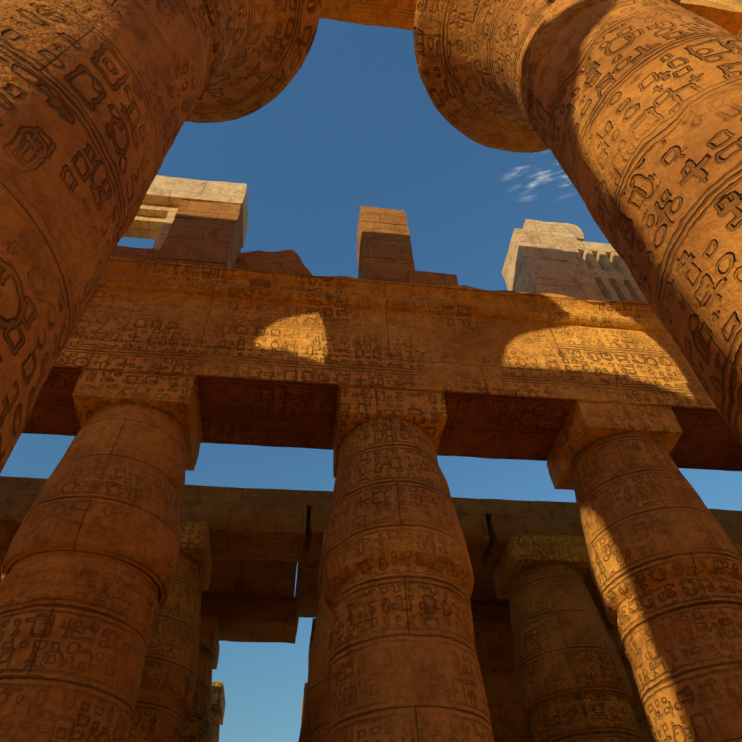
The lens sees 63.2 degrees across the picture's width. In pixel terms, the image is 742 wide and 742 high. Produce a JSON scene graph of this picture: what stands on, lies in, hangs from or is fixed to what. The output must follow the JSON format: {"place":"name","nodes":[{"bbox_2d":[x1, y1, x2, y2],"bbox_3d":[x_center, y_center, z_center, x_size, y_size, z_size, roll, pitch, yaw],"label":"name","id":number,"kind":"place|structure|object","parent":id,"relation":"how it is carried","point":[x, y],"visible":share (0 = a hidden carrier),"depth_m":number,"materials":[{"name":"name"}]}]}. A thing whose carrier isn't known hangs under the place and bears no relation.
{"place":"outdoors","nodes":[
{"label":"outdoors","id":0,"kind":"place"},
{"bbox_2d":[0,0,321,473],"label":"great column","id":1,"kind":"structure","parent":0,"point":[102,102],"depth_m":7.29,"materials":[{"name":"stone"}]},
{"bbox_2d":[156,200,240,267],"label":"clerestory pier","id":2,"kind":"structure","parent":0,"point":[204,233],"depth_m":22.64,"materials":[{"name":"brown stone"}]},
{"bbox_2d":[210,682,225,741],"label":"column","id":3,"kind":"structure","parent":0,"point":[218,703],"depth_m":29.55,"materials":[{"name":"stone"}]},
{"bbox_2d":[301,683,306,723],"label":"column","id":4,"kind":"structure","parent":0,"point":[304,697],"depth_m":30.24,"materials":[{"name":"stone"}]},
{"bbox_2d":[298,618,315,741],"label":"column","id":5,"kind":"structure","parent":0,"point":[305,731],"depth_m":23.61,"materials":[{"name":"stone"}]},
{"bbox_2d":[0,0,741,741],"label":"sky","id":6,"kind":"structure","parent":0,"point":[358,124],"materials":[{"name":"blue"}]},
{"bbox_2d":[357,206,414,282],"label":"clerestory pier","id":7,"kind":"structure","parent":0,"point":[384,249],"depth_m":23.71,"materials":[{"name":"brown stone"}]},
{"bbox_2d":[322,386,493,741],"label":"column","id":8,"kind":"structure","parent":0,"point":[398,586],"depth_m":12.73,"materials":[{"name":"stone"}]},
{"bbox_2d":[414,0,741,444],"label":"great column","id":9,"kind":"structure","parent":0,"point":[628,113],"depth_m":10.02,"materials":[{"name":"stone"}]},
{"bbox_3d":[-21.515,15.025,19.590,4.008,13.940,4.018,4,-49,-6],"label":"column","id":10,"kind":"object","parent":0,"visible":0},
{"bbox_2d":[201,595,613,643],"bbox_3d":[3.534,11.561,28.169,68.874,1.801,2.178,4,-49,-6],"label":"architrave","id":11,"kind":"object","parent":10,"relation":"on","point":[257,619],"visible":0.17,"depth_m":26.46,"materials":[{"name":"stone"}]},
{"label":"ground","id":12,"kind":"structure","parent":0,"visible":0},
{"bbox_2d":[0,517,11,582],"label":"column","id":13,"kind":"structure","parent":12,"relation":"on","point":[5,541],"depth_m":20.69,"materials":[{"name":"stone"}]},
{"bbox_2d":[0,369,199,741],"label":"column","id":14,"kind":"structure","parent":12,"relation":"on","point":[89,565],"depth_m":12.20,"materials":[{"name":"stone"}]},
{"bbox_2d":[27,256,715,460],"bbox_3d":[3.783,-0.058,19.993,66.034,5.033,3.164,4,-49,-6],"label":"architrave","id":15,"kind":"object","parent":14,"relation":"on","point":[159,317],"visible":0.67,"depth_m":18.60,"materials":[{"name":"brown stone"}]},
{"bbox_2d":[111,246,154,260],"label":"clerestory block","id":16,"kind":"structure","parent":15,"relation":"on","point":[139,254],"depth_m":20.25,"materials":[{"name":"brown stone"}]},
{"bbox_2d":[122,175,247,260],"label":"stone lintel","id":17,"kind":"structure","parent":15,"relation":"on","point":[165,196],"depth_m":24.55,"materials":[{"name":"beige stone"}]},
{"bbox_2d":[234,250,311,287],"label":"stone block","id":18,"kind":"structure","parent":15,"relation":"on","point":[287,261],"depth_m":20.53,"materials":[{"name":"brown stone"}]},
{"bbox_2d":[22,366,741,470],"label":"architrave soffit","id":19,"kind":"structure","parent":15,"relation":"attached to","point":[249,411],"depth_m":17.78,"materials":[{"name":"stone"}]},
{"bbox_2d":[336,271,530,293],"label":"stone blocks","id":20,"kind":"structure","parent":15,"relation":"on","point":[423,277],"depth_m":21.33,"materials":[{"name":"brown stone"}]},
{"bbox_2d":[502,234,587,299],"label":"clerestory pier","id":21,"kind":"structure","parent":15,"relation":"on","point":[536,263],"depth_m":24.30,"materials":[{"name":"stone"}]},
{"bbox_2d":[508,219,583,250],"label":"stone block","id":22,"kind":"structure","parent":21,"relation":"on","point":[566,231],"depth_m":27.51,"materials":[{"name":"beige stone"}]},
{"bbox_2d":[556,239,646,300],"bbox_3d":[10.558,-3.522,24.574,5.142,5.149,0.805,4,-49,-6],"label":"window grille","id":23,"kind":"object","parent":15,"relation":"on","point":[601,271],"visible":0.38,"depth_m":24.28,"materials":[{"name":"beige stone"}]},
{"bbox_2d":[128,521,212,741],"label":"column","id":24,"kind":"structure","parent":12,"relation":"on","point":[165,696],"depth_m":17.90,"materials":[{"name":"stone"}]},
{"bbox_2d":[180,616,219,741],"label":"column","id":25,"kind":"structure","parent":12,"relation":"on","point":[196,726],"depth_m":24.08,"materials":[{"name":"stone"}]},
{"bbox_2d":[307,527,331,741],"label":"column","id":26,"kind":"structure","parent":12,"relation":"on","point":[317,682],"depth_m":18.29,"materials":[{"name":"stone"}]},
{"bbox_2d":[473,622,532,741],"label":"column","id":27,"kind":"structure","parent":12,"relation":"on","point":[494,647],"depth_m":24.97,"materials":[{"name":"stone"}]},
{"bbox_2d":[493,534,642,741],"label":"column","id":28,"kind":"structure","parent":12,"relation":"on","point":[573,682],"depth_m":19.30,"materials":[{"name":"stone"}]},
{"bbox_2d":[0,492,741,569],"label":"architrave","id":29,"kind":"object","parent":28,"relation":"on","point":[241,530],"visible":0.38,"depth_m":22.12,"materials":[{"name":"stone"}]},
{"bbox_2d":[0,476,741,617],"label":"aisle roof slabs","id":30,"kind":"structure","parent":29,"relation":"on","point":[258,578],"depth_m":24.95,"materials":[{"name":"stone"}]},
{"bbox_2d":[609,627,652,741],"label":"column","id":31,"kind":"structure","parent":12,"relation":"on","point":[641,719],"depth_m":25.74,"materials":[{"name":"stone"}]},
{"bbox_2d":[546,401,741,741],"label":"column","id":32,"kind":"structure","parent":12,"relation":"on","point":[664,560],"depth_m":13.99,"materials":[{"name":"stone"}]},
{"bbox_2d":[733,543,741,556],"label":"column","id":33,"kind":"structure","parent":12,"relation":"on","point":[738,546],"depth_m":22.95,"materials":[{"name":"stone"}]},
{"bbox_3d":[26.838,-1.908,12.818,8.187,22.900,8.207,4,-49,-6],"label":"great column","id":34,"kind":"object","parent":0,"visible":0},
{"bbox_2d":[319,0,741,34],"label":"architrave","id":35,"kind":"object","parent":34,"relation":"on","point":[724,14],"visible":0.19,"depth_m":19.80,"materials":[{"name":"stone"}]}
]}

